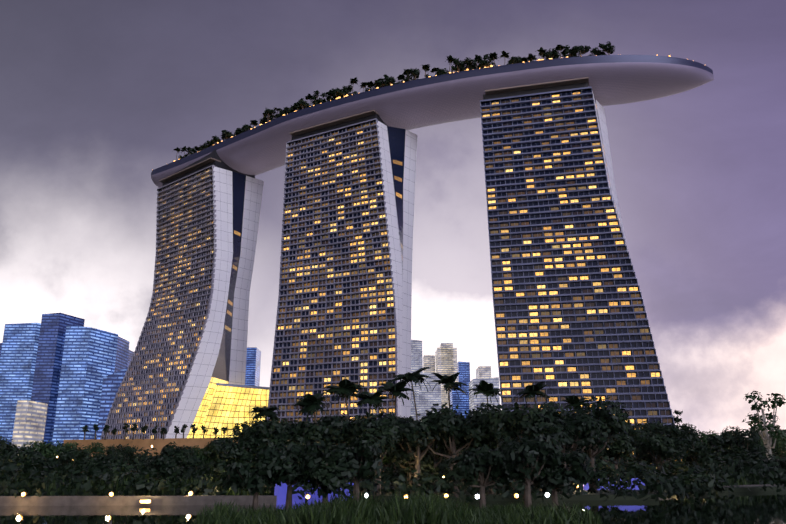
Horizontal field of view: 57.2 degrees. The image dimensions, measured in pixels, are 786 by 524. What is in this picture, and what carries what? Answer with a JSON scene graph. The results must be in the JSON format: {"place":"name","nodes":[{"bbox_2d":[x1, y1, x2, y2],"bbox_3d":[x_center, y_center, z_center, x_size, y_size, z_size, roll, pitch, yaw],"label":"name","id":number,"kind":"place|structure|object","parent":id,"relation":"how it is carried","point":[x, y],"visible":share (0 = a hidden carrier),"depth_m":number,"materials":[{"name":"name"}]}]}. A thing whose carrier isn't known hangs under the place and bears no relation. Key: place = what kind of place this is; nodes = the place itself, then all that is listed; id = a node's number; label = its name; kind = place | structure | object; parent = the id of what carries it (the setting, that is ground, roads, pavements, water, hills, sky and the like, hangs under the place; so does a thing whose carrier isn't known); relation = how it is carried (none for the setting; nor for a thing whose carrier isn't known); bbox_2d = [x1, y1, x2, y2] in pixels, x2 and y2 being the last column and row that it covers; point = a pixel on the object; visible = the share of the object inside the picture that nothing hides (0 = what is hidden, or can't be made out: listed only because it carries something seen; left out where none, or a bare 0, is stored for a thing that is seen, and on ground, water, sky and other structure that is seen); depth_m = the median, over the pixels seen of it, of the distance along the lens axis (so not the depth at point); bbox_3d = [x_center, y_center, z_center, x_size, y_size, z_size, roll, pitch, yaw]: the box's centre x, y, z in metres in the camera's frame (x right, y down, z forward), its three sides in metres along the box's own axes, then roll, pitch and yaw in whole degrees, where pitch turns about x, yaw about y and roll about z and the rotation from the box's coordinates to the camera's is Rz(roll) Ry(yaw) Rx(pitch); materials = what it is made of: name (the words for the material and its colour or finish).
{"place":"outdoors","nodes":[
{"label":"outdoors","id":0,"kind":"place"},
{"bbox_2d":[0,484,774,505],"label":"shore wall","id":1,"kind":"structure","parent":0,"point":[105,500],"depth_m":71.41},
{"bbox_2d":[0,491,785,523],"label":"lake water","id":2,"kind":"structure","parent":0,"point":[762,507],"depth_m":62.11,"materials":[{"name":"black liquid"}]},
{"bbox_2d":[3,465,785,501],"bbox_3d":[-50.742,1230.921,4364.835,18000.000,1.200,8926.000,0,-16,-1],"label":"ground","id":3,"kind":"structure","parent":0,"point":[583,496],"depth_m":82.16,"materials":[{"name":"soil"}]},
{"bbox_2d":[0,436,19,455],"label":"tree","id":4,"kind":"object","parent":3,"relation":"on","point":[3,444],"visible":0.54,"depth_m":141.69,"materials":[{"name":"green plant"}]},
{"bbox_2d":[0,323,40,443],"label":"skyscraper","id":5,"kind":"structure","parent":3,"relation":"on","point":[18,356],"depth_m":990.35,"materials":[{"name":"blue"}]},
{"bbox_2d":[0,446,44,473],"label":"tree","id":6,"kind":"object","parent":3,"relation":"on","point":[6,454],"visible":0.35,"depth_m":113.24,"materials":[{"name":"green plant"}]},
{"bbox_2d":[11,400,47,447],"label":"building","id":7,"kind":"structure","parent":3,"relation":"on","point":[29,421],"depth_m":685.49,"materials":[{"name":"grey"}]},
{"bbox_2d":[18,457,58,481],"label":"tree","id":8,"kind":"object","parent":3,"relation":"on","point":[48,462],"visible":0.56,"depth_m":88.61,"materials":[{"name":"green plant"}]},
{"bbox_2d":[19,440,64,460],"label":"tree","id":9,"kind":"object","parent":3,"relation":"on","point":[47,449],"visible":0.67,"depth_m":160.97,"materials":[{"name":"green plant"}]},
{"bbox_2d":[31,313,84,444],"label":"skyscraper","id":10,"kind":"structure","parent":3,"relation":"on","point":[46,380],"depth_m":935.01,"materials":[{"name":"blue"}]},
{"bbox_2d":[58,447,94,472],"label":"tree","id":11,"kind":"object","parent":3,"relation":"on","point":[64,458],"visible":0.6,"depth_m":122.29,"materials":[{"name":"green plant"}]},
{"bbox_2d":[62,441,105,462],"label":"tree","id":12,"kind":"object","parent":3,"relation":"on","point":[98,448],"visible":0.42,"depth_m":181.25,"materials":[{"name":"green plant"}]},
{"bbox_2d":[52,325,117,465],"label":"skyscraper","id":13,"kind":"structure","parent":3,"relation":"on","point":[88,360],"depth_m":894.00,"materials":[{"name":"blue"}]},
{"bbox_2d":[83,461,111,480],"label":"tree","id":14,"kind":"object","parent":3,"relation":"on","point":[99,466],"visible":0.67,"depth_m":91.57,"materials":[{"name":"green plant"}]},
{"bbox_2d":[92,453,126,469],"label":"tree","id":15,"kind":"object","parent":3,"relation":"on","point":[99,457],"visible":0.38,"depth_m":132.76,"materials":[{"name":"green plant"}]},
{"bbox_2d":[97,368,127,438],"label":"skyscraper","id":16,"kind":"structure","parent":3,"relation":"on","point":[111,383],"depth_m":736.16,"materials":[{"name":"blue"}]},
{"bbox_2d":[102,444,132,457],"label":"tree","id":17,"kind":"object","parent":3,"relation":"on","point":[119,448],"visible":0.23,"depth_m":257.75,"materials":[{"name":"green plant"}]},
{"bbox_2d":[114,336,129,372],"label":"skyscraper","id":18,"kind":"structure","parent":3,"relation":"on","point":[121,361],"depth_m":990.31,"materials":[{"name":"blue"}]},
{"bbox_2d":[111,446,139,464],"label":"tree","id":19,"kind":"object","parent":3,"relation":"on","point":[128,452],"visible":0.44,"depth_m":190.13,"materials":[{"name":"green plant"}]},
{"bbox_2d":[2,475,274,495],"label":"hedge","id":20,"kind":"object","parent":3,"relation":"on","point":[230,492],"depth_m":76.70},
{"bbox_2d":[136,454,179,480],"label":"tree","id":21,"kind":"object","parent":3,"relation":"on","point":[159,465],"visible":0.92,"depth_m":85.50,"materials":[{"name":"green plant"}]},
{"bbox_2d":[160,441,194,467],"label":"tree","id":22,"kind":"object","parent":3,"relation":"on","point":[169,451],"visible":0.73,"depth_m":122.84,"materials":[{"name":"green plant"}]},
{"bbox_2d":[105,166,263,438],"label":"hotel tower","id":23,"kind":"structure","parent":3,"relation":"on","point":[220,357],"depth_m":456.59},
{"bbox_2d":[100,165,216,438],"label":"tower facade","id":24,"kind":"structure","parent":23,"relation":"attached to","point":[149,393],"depth_m":455.31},
{"bbox_2d":[159,149,254,185],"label":"tower neck","id":25,"kind":"object","parent":23,"relation":"on","point":[212,158],"visible":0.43,"depth_m":484.84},
{"bbox_2d":[195,442,233,468],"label":"tree","id":26,"kind":"object","parent":3,"relation":"on","point":[201,456],"visible":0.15,"depth_m":112.46,"materials":[{"name":"green plant"}]},
{"bbox_2d":[213,425,249,460],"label":"tree","id":27,"kind":"object","parent":3,"relation":"on","point":[234,435],"visible":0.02,"depth_m":97.58,"materials":[{"name":"green plant"}]},
{"bbox_2d":[203,435,262,490],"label":"tree","id":28,"kind":"object","parent":3,"relation":"on","point":[227,451],"visible":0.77,"depth_m":78.43,"materials":[{"name":"green plant"}]},
{"bbox_2d":[198,383,269,437],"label":"glass atrium","id":29,"kind":"object","parent":3,"relation":"on","point":[230,406],"visible":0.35,"depth_m":422.07,"materials":[{"name":"yellow glass"}]},
{"bbox_2d":[245,347,260,388],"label":"skyscraper","id":30,"kind":"structure","parent":3,"relation":"on","point":[253,364],"depth_m":1296.56,"materials":[{"name":"blue"}]},
{"bbox_2d":[64,438,445,471],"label":"garden podium","id":31,"kind":"object","parent":3,"relation":"on","point":[157,444],"visible":0.11,"depth_m":303.92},
{"bbox_2d":[246,406,280,424],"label":"palm","id":32,"kind":"object","parent":3,"relation":"on","point":[265,412],"visible":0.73,"depth_m":110.17,"materials":[{"name":"green plant"}]},
{"bbox_2d":[234,417,302,492],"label":"tree","id":33,"kind":"object","parent":3,"relation":"on","point":[268,429],"visible":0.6,"depth_m":81.47,"materials":[{"name":"green plant"}]},
{"bbox_2d":[252,420,340,461],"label":"tree","id":34,"kind":"object","parent":3,"relation":"on","point":[307,431],"visible":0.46,"depth_m":80.73,"materials":[{"name":"green plant"}]},
{"bbox_2d":[21,445,578,498],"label":"lamps","id":35,"kind":"object","parent":3,"relation":"on","point":[190,493],"visible":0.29,"depth_m":70.28,"materials":[{"name":"yellow"}]},
{"bbox_2d":[289,392,332,422],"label":"palm","id":36,"kind":"object","parent":3,"relation":"on","point":[308,398],"visible":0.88,"depth_m":116.76,"materials":[{"name":"green plant"}]},
{"bbox_2d":[292,397,331,423],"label":"palm","id":37,"kind":"object","parent":3,"relation":"on","point":[304,409],"visible":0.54,"depth_m":116.72,"materials":[{"name":"green plant"}]},
{"bbox_2d":[268,120,417,417],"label":"hotel tower","id":38,"kind":"structure","parent":3,"relation":"on","point":[398,151],"depth_m":399.75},
{"bbox_2d":[267,118,397,428],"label":"tower facade","id":39,"kind":"structure","parent":38,"relation":"attached to","point":[335,319],"depth_m":388.57,"materials":[{"name":"glass"}]},
{"bbox_2d":[290,109,387,139],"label":"tower neck","id":40,"kind":"object","parent":38,"relation":"on","point":[339,123],"visible":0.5,"depth_m":422.21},
{"bbox_2d":[316,411,369,457],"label":"tree","id":41,"kind":"object","parent":3,"relation":"on","point":[336,424],"visible":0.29,"depth_m":82.76,"materials":[{"name":"green plant"}]},
{"bbox_2d":[318,379,369,418],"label":"palm","id":42,"kind":"object","parent":3,"relation":"on","point":[345,388],"visible":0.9,"depth_m":121.15,"materials":[{"name":"green plant"}]},
{"bbox_2d":[0,453,717,494],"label":"shrub belt","id":43,"kind":"object","parent":3,"relation":"on","point":[13,466],"visible":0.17,"depth_m":86.60,"materials":[{"name":"green plant"}]},
{"bbox_2d":[0,461,723,503],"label":"shrub belt","id":44,"kind":"object","parent":3,"relation":"on","point":[678,490],"visible":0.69,"depth_m":74.27,"materials":[{"name":"green plant"}]},
{"bbox_2d":[349,388,395,413],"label":"palm","id":45,"kind":"object","parent":3,"relation":"on","point":[375,398],"visible":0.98,"depth_m":114.86,"materials":[{"name":"green plant"}]},
{"bbox_2d":[346,412,416,498],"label":"tree","id":46,"kind":"object","parent":3,"relation":"on","point":[385,435],"visible":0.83,"depth_m":78.55,"materials":[{"name":"green plant"}]},
{"bbox_2d":[0,447,780,484],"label":"shrub belt","id":47,"kind":"object","parent":3,"relation":"on","point":[443,466],"visible":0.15,"depth_m":122.72,"materials":[{"name":"green plant"}]},
{"bbox_2d":[0,452,785,493],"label":"shrub belt","id":48,"kind":"object","parent":3,"relation":"on","point":[773,473],"visible":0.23,"depth_m":102.18,"materials":[{"name":"green plant"}]},
{"bbox_2d":[374,381,418,468],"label":"palm","id":49,"kind":"object","parent":3,"relation":"on","point":[397,389],"visible":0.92,"depth_m":125.14,"materials":[{"name":"green plant"}]},
{"bbox_2d":[380,441,439,492],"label":"tree","id":50,"kind":"object","parent":3,"relation":"on","point":[424,460],"visible":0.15,"depth_m":86.14,"materials":[{"name":"green plant"}]},
{"bbox_2d":[390,367,434,419],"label":"palm","id":51,"kind":"object","parent":3,"relation":"on","point":[416,377],"visible":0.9,"depth_m":138.97,"materials":[{"name":"green plant"}]},
{"bbox_2d":[411,368,418,419],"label":"block","id":52,"kind":"structure","parent":3,"relation":"on","point":[413,412],"depth_m":1182.40,"materials":[{"name":"grey"}]},
{"bbox_2d":[374,403,459,493],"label":"tree","id":53,"kind":"object","parent":3,"relation":"on","point":[409,433],"visible":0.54,"depth_m":81.85,"materials":[{"name":"green plant"}]},
{"bbox_2d":[411,340,422,372],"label":"tower","id":54,"kind":"structure","parent":3,"relation":"on","point":[416,353],"depth_m":1502.97,"materials":[{"name":"grey"}]},
{"bbox_2d":[51,445,785,480],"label":"shrub belt","id":55,"kind":"object","parent":3,"relation":"on","point":[110,452],"visible":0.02,"depth_m":152.10,"materials":[{"name":"green plant"}]},
{"bbox_2d":[53,443,784,473],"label":"shrub belt","id":56,"kind":"object","parent":3,"relation":"on","point":[139,450],"visible":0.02,"depth_m":238.39,"materials":[{"name":"green plant"}]},
{"bbox_2d":[423,355,434,372],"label":"tower","id":57,"kind":"structure","parent":3,"relation":"on","point":[429,361],"depth_m":1598.76,"materials":[{"name":"grey"}]},
{"bbox_2d":[419,372,440,421],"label":"block","id":58,"kind":"structure","parent":3,"relation":"on","point":[428,400],"depth_m":1282.90,"materials":[{"name":"grey"}]},
{"bbox_2d":[429,439,449,488],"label":"tree","id":59,"kind":"object","parent":3,"relation":"on","point":[438,457],"visible":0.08,"depth_m":99.30,"materials":[{"name":"green plant"}]},
{"bbox_2d":[435,348,457,408],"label":"tower","id":60,"kind":"structure","parent":3,"relation":"on","point":[438,354],"depth_m":1499.13,"materials":[{"name":"grey"}]},
{"bbox_2d":[440,343,453,408],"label":"skyscraper","id":61,"kind":"structure","parent":3,"relation":"on","point":[447,346],"depth_m":1499.79,"materials":[{"name":"grey"}]},
{"bbox_2d":[424,372,472,481],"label":"palm","id":62,"kind":"object","parent":3,"relation":"on","point":[449,382],"visible":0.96,"depth_m":146.52,"materials":[{"name":"green plant"}]},
{"bbox_2d":[403,403,505,497],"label":"tree","id":63,"kind":"object","parent":3,"relation":"on","point":[447,425],"visible":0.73,"depth_m":80.82,"materials":[{"name":"green plant"}]},
{"bbox_2d":[274,478,644,504],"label":"blue feature walls","id":64,"kind":"structure","parent":3,"relation":"on","point":[280,493],"depth_m":75.13,"materials":[{"name":"blue"}]},
{"bbox_2d":[450,384,469,417],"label":"block","id":65,"kind":"structure","parent":3,"relation":"on","point":[462,402],"depth_m":1281.54,"materials":[{"name":"blue"}]},
{"bbox_2d":[436,431,487,490],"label":"tree","id":66,"kind":"object","parent":3,"relation":"on","point":[461,445],"visible":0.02,"depth_m":82.96,"materials":[{"name":"green plant"}]},
{"bbox_2d":[457,361,469,383],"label":"tower","id":67,"kind":"structure","parent":3,"relation":"on","point":[463,368],"depth_m":1594.79,"materials":[{"name":"blue"}]},
{"bbox_2d":[476,366,490,378],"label":"tower","id":68,"kind":"structure","parent":3,"relation":"on","point":[483,371],"depth_m":1395.73,"materials":[{"name":"grey"}]},
{"bbox_2d":[462,380,505,403],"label":"palm","id":69,"kind":"object","parent":3,"relation":"on","point":[485,388],"visible":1,"depth_m":144.24,"materials":[{"name":"green plant"}]},
{"bbox_2d":[469,377,499,414],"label":"block","id":70,"kind":"structure","parent":3,"relation":"on","point":[480,399],"depth_m":1089.08,"materials":[{"name":"grey"}]},
{"bbox_2d":[457,411,516,493],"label":"tree","id":71,"kind":"object","parent":3,"relation":"on","point":[466,419],"visible":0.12,"depth_m":84.29,"materials":[{"name":"green plant"}]},
{"bbox_2d":[480,402,573,498],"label":"tree","id":72,"kind":"object","parent":3,"relation":"on","point":[512,424],"visible":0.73,"depth_m":78.23,"materials":[{"name":"green plant"}]},
{"bbox_2d":[512,382,556,423],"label":"palm","id":73,"kind":"object","parent":3,"relation":"on","point":[530,391],"visible":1,"depth_m":136.21,"materials":[{"name":"green plant"}]},
{"bbox_2d":[537,401,610,494],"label":"tree","id":74,"kind":"object","parent":3,"relation":"on","point":[583,427],"visible":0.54,"depth_m":82.35,"materials":[{"name":"green plant"}]},
{"bbox_2d":[480,88,674,422],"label":"hotel tower","id":75,"kind":"structure","parent":3,"relation":"on","point":[601,120],"depth_m":377.09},
{"bbox_2d":[483,77,588,99],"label":"tower top recess","id":76,"kind":"object","parent":75,"relation":"on","point":[538,88],"visible":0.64,"depth_m":381.86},
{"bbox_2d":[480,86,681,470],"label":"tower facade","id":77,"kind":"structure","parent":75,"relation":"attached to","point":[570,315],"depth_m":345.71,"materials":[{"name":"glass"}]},
{"bbox_2d":[559,395,595,412],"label":"palm","id":78,"kind":"object","parent":3,"relation":"on","point":[573,400],"visible":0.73,"depth_m":155.64,"materials":[{"name":"green plant"}]},
{"bbox_2d":[555,396,631,491],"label":"tree","id":79,"kind":"object","parent":3,"relation":"on","point":[615,422],"visible":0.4,"depth_m":88.24,"materials":[{"name":"green plant"}]},
{"bbox_2d":[585,432,635,474],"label":"tree","id":80,"kind":"object","parent":3,"relation":"on","point":[620,447],"visible":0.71,"depth_m":113.11,"materials":[{"name":"green plant"}]},
{"bbox_2d":[614,426,651,468],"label":"tree","id":81,"kind":"object","parent":3,"relation":"on","point":[635,430],"visible":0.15,"depth_m":141.19,"materials":[{"name":"green plant"}]},
{"bbox_2d":[632,431,695,469],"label":"tree","id":82,"kind":"object","parent":3,"relation":"on","point":[667,447],"visible":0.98,"depth_m":122.61,"materials":[{"name":"green plant"}]},
{"bbox_2d":[630,421,701,468],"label":"tree","id":83,"kind":"object","parent":3,"relation":"on","point":[672,429],"visible":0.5,"depth_m":155.64,"materials":[{"name":"green plant"}]},
{"bbox_2d":[678,430,723,465],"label":"tree","id":84,"kind":"object","parent":3,"relation":"on","point":[696,449],"visible":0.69,"depth_m":143.13,"materials":[{"name":"green plant"}]},
{"bbox_2d":[630,455,785,484],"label":"bank shrub","id":85,"kind":"object","parent":3,"relation":"on","point":[677,464],"visible":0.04,"depth_m":113.84,"materials":[{"name":"green plant"}]},
{"bbox_2d":[695,430,728,452],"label":"tree","id":86,"kind":"object","parent":3,"relation":"on","point":[702,439],"visible":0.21,"depth_m":182.22,"materials":[{"name":"green plant"}]},
{"bbox_2d":[645,471,785,486],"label":"hedge","id":87,"kind":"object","parent":3,"relation":"on","point":[742,482],"depth_m":117.56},
{"bbox_2d":[714,426,765,465],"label":"tree","id":88,"kind":"object","parent":3,"relation":"on","point":[732,439],"visible":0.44,"depth_m":153.98,"materials":[{"name":"green plant"}]},
{"bbox_2d":[694,444,785,473],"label":"bank shrub","id":89,"kind":"object","parent":3,"relation":"on","point":[721,456],"visible":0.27,"depth_m":138.77,"materials":[{"name":"green plant"}]},
{"bbox_2d":[742,391,785,459],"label":"tree","id":90,"kind":"object","parent":3,"relation":"on","point":[760,428],"visible":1,"depth_m":165.15,"materials":[{"name":"green plant"}]},
{"bbox_2d":[759,435,785,457],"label":"tree","id":91,"kind":"object","parent":3,"relation":"on","point":[780,443],"visible":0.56,"depth_m":222.05,"materials":[{"name":"green plant"}]},
{"bbox_2d":[151,56,713,187],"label":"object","id":92,"kind":"structure","parent":0,"point":[459,97],"depth_m":395.97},
{"bbox_2d":[262,108,276,121],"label":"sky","id":93,"kind":"structure","parent":92,"relation":"on","point":[269,113],"depth_m":450.67,"materials":[{"name":"green plant"}]},
{"bbox_2d":[338,85,352,95],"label":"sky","id":94,"kind":"structure","parent":92,"relation":"on","point":[346,90],"depth_m":420.08,"materials":[{"name":"green plant"}]},
{"bbox_2d":[451,58,465,71],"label":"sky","id":95,"kind":"structure","parent":92,"relation":"on","point":[457,64],"depth_m":393.59,"materials":[{"name":"green plant"}]},
{"bbox_2d":[460,57,476,70],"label":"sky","id":96,"kind":"structure","parent":92,"relation":"on","point":[468,62],"depth_m":391.50,"materials":[{"name":"green plant"}]},
{"bbox_2d":[542,48,558,59],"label":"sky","id":97,"kind":"structure","parent":92,"relation":"on","point":[549,54],"depth_m":382.51,"materials":[{"name":"green plant"}]},
{"bbox_2d":[570,45,591,55],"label":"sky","id":98,"kind":"structure","parent":92,"relation":"on","point":[580,50],"depth_m":377.82,"materials":[{"name":"green plant"}]},
{"bbox_2d":[598,41,615,54],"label":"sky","id":99,"kind":"structure","parent":92,"relation":"on","point":[610,48],"depth_m":376.43,"materials":[{"name":"green plant"}]},
{"bbox_2d":[152,55,712,170],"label":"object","id":100,"kind":"structure","parent":0,"point":[446,75],"depth_m":389.77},
{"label":"island ground","id":101,"kind":"structure","parent":0,"visible":0},
{"bbox_2d":[221,447,285,511],"bbox_3d":[-10.483,16.332,53.949,4.721,4.911,4.776,0,-16,-1],"label":"tree","id":102,"kind":"object","parent":101,"relation":"on","point":[257,476],"visible":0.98,"depth_m":53.03,"materials":[{"name":"green plant"}]},
{"bbox_2d":[255,439,325,509],"bbox_3d":[-8.132,16.491,55.734,4.849,5.567,5.604,15,-21,-42],"label":"tree","id":103,"kind":"object","parent":101,"relation":"on","point":[288,471],"visible":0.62,"depth_m":55.25,"materials":[{"name":"green plant"}]},
{"bbox_2d":[296,453,356,503],"bbox_3d":[-4.970,16.341,53.168,4.666,4.478,4.350,0,-16,-1],"label":"tree","id":104,"kind":"object","parent":101,"relation":"on","point":[326,478],"visible":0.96,"depth_m":52.64,"materials":[{"name":"green plant"}]},
{"bbox_2d":[318,433,382,502],"bbox_3d":[-3.252,16.274,55.581,5.000,5.910,5.782,0,-16,-1],"label":"tree","id":105,"kind":"object","parent":101,"relation":"on","point":[363,461],"visible":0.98,"depth_m":54.90,"materials":[{"name":"green plant"}]},
{"bbox_2d":[194,488,602,523],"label":"reed island","id":106,"kind":"structure","parent":101,"relation":"on","point":[342,509],"depth_m":44.75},
{"bbox_2d":[442,441,518,507],"bbox_3d":[6.845,16.399,55.039,6.045,5.358,4.742,-6,-17,19],"label":"tree","id":107,"kind":"object","parent":101,"relation":"on","point":[476,463],"visible":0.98,"depth_m":54.34,"materials":[{"name":"green plant"}]},
{"bbox_2d":[491,431,565,509],"bbox_3d":[10.176,15.850,54.334,5.710,6.050,6.164,0,-16,-1],"label":"tree","id":108,"kind":"object","parent":101,"relation":"on","point":[527,450],"visible":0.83,"depth_m":53.68,"materials":[{"name":"green plant"}]},
{"bbox_2d":[523,448,595,507],"bbox_3d":[12.723,16.791,56.135,5.563,5.202,4.842,0,-16,-1],"label":"tree","id":109,"kind":"object","parent":101,"relation":"on","point":[562,477],"visible":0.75,"depth_m":55.04,"materials":[{"name":"green plant"}]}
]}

